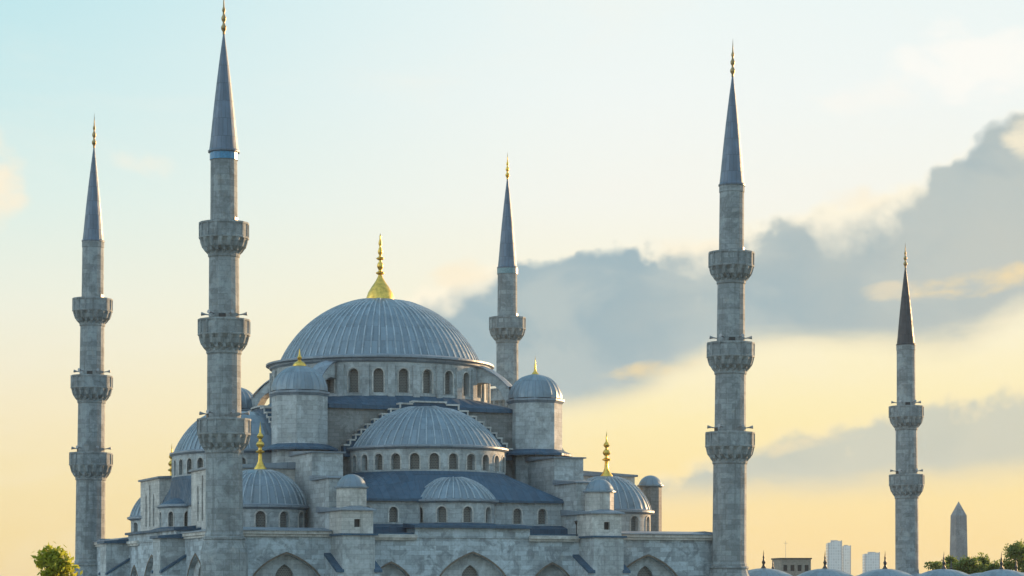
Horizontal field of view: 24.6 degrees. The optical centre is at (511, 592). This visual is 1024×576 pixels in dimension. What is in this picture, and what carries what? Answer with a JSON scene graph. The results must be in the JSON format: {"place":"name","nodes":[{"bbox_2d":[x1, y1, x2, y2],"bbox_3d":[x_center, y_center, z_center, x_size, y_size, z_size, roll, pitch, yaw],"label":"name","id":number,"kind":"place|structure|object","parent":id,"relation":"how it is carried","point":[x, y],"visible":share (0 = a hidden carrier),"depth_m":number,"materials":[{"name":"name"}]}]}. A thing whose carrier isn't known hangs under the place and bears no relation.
{"place":"outdoors","nodes":[
{"label":"outdoors","id":0,"kind":"place"},
{"bbox_2d":[30,541,82,575],"bbox_3d":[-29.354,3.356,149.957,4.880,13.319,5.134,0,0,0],"label":"leafy tree","id":1,"kind":"object","parent":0,"point":[55,561],"visible":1,"depth_m":149.76,"materials":[{"name":"green plant"}]},
{"bbox_2d":[93,234,712,575],"bbox_3d":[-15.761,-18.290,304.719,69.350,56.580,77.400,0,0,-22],"label":"mosque","id":2,"kind":"structure","parent":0,"point":[387,438],"depth_m":281.55,"materials":[{"name":"grey stone"}]},
{"bbox_2d":[0,0,1023,575],"label":"sky","id":3,"kind":"structure","parent":0,"point":[870,130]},
{"bbox_2d":[771,551,811,575],"bbox_3d":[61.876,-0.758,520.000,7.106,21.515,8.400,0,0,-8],"label":"flat roofed building","id":4,"kind":"structure","parent":0,"point":[794,566],"depth_m":516.15,"materials":[{"name":"concrete"}]},
{"bbox_2d":[826,540,841,570],"bbox_3d":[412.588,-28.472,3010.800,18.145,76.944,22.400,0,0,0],"label":"skyscraper","id":5,"kind":"structure","parent":0,"point":[834,554],"depth_m":3000.00,"materials":[{"name":"white glass"}]},
{"bbox_2d":[842,545,850,573],"bbox_3d":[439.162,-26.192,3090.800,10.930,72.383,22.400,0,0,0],"label":"skyscraper","id":6,"kind":"structure","parent":0,"point":[846,558],"depth_m":3080.00,"materials":[{"name":"white glass"}]},
{"bbox_2d":[862,552,879,572],"bbox_3d":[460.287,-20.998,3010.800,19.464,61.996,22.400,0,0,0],"label":"skyscraper","id":7,"kind":"structure","parent":0,"point":[870,561],"depth_m":3000.00,"materials":[{"name":"white glass"}]},
{"bbox_2d":[950,502,967,562],"bbox_3d":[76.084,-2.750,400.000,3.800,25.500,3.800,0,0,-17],"label":"obelisk","id":8,"kind":"object","parent":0,"point":[958,534],"visible":0.77,"depth_m":399.12,"materials":[{"name":"grey stone"}]},
{"bbox_3d":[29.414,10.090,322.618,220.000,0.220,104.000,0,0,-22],"label":"pavement","id":9,"kind":"structure","parent":0,"visible":0},
{"bbox_2d":[69,116,112,575],"bbox_3d":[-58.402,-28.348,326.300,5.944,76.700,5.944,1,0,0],"label":"minaret","id":10,"kind":"object","parent":9,"relation":"on","point":[91,459],"visible":0.98,"depth_m":324.74,"materials":[{"name":"stone"}]},
{"bbox_2d":[197,0,251,575],"bbox_3d":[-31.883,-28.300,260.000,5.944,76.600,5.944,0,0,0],"label":"minaret","id":11,"kind":"object","parent":9,"relation":"on","point":[224,434],"visible":1,"depth_m":258.43,"materials":[{"name":"stone"}]},
{"bbox_2d":[489,152,525,406],"bbox_3d":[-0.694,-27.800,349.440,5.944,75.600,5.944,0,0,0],"label":"minaret","id":12,"kind":"object","parent":9,"relation":"on","point":[507,326],"visible":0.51,"depth_m":348.14,"materials":[{"name":"stone"}]},
{"bbox_2d":[705,44,754,575],"bbox_3d":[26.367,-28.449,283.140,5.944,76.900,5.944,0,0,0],"label":"minaret","id":13,"kind":"object","parent":9,"relation":"on","point":[729,443],"visible":1,"depth_m":281.60,"materials":[{"name":"stone"}]},
{"bbox_2d":[748,551,1023,575],"bbox_3d":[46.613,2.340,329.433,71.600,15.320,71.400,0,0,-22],"label":"courtyard arcade","id":14,"kind":"object","parent":9,"relation":"on","point":[763,570],"visible":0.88,"depth_m":294.23,"materials":[{"name":"stone"}]},
{"bbox_2d":[889,246,924,573],"bbox_3d":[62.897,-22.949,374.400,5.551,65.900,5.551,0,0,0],"label":"minaret","id":15,"kind":"object","parent":9,"relation":"on","point":[906,480],"visible":1,"depth_m":372.98,"materials":[{"name":"stone"}]},
{"bbox_2d":[923,560,950,570],"bbox_3d":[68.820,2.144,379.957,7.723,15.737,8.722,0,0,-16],"label":"park tree","id":16,"kind":"object","parent":9,"relation":"on","point":[935,565],"visible":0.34,"depth_m":379.43,"materials":[{"name":"green plant"}]},
{"bbox_2d":[941,554,957,569],"bbox_3d":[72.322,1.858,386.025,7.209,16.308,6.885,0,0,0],"label":"park tree","id":17,"kind":"object","parent":9,"relation":"on","point":[948,559],"visible":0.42,"depth_m":385.42,"materials":[{"name":"green plant"}]},
{"bbox_2d":[952,555,985,573],"bbox_3d":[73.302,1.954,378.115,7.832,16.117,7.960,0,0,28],"label":"park tree","id":18,"kind":"object","parent":9,"relation":"on","point":[969,565],"visible":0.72,"depth_m":377.19,"materials":[{"name":"green plant"}]},
{"bbox_2d":[977,552,992,570],"bbox_3d":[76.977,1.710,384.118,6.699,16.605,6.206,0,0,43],"label":"park tree","id":19,"kind":"object","parent":9,"relation":"on","point":[984,560],"visible":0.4,"depth_m":383.23,"materials":[{"name":"green plant"}]},
{"bbox_2d":[982,559,1000,570],"bbox_3d":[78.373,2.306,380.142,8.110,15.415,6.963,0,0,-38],"label":"park tree","id":20,"kind":"object","parent":9,"relation":"on","point":[993,566],"visible":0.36,"depth_m":379.15,"materials":[{"name":"green plant"}]},
{"bbox_2d":[999,539,1023,572],"bbox_3d":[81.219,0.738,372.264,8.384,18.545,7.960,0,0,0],"label":"dark tree","id":21,"kind":"object","parent":9,"relation":"on","point":[1014,551],"visible":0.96,"depth_m":370.91,"materials":[{"name":"green plant"}]}
]}

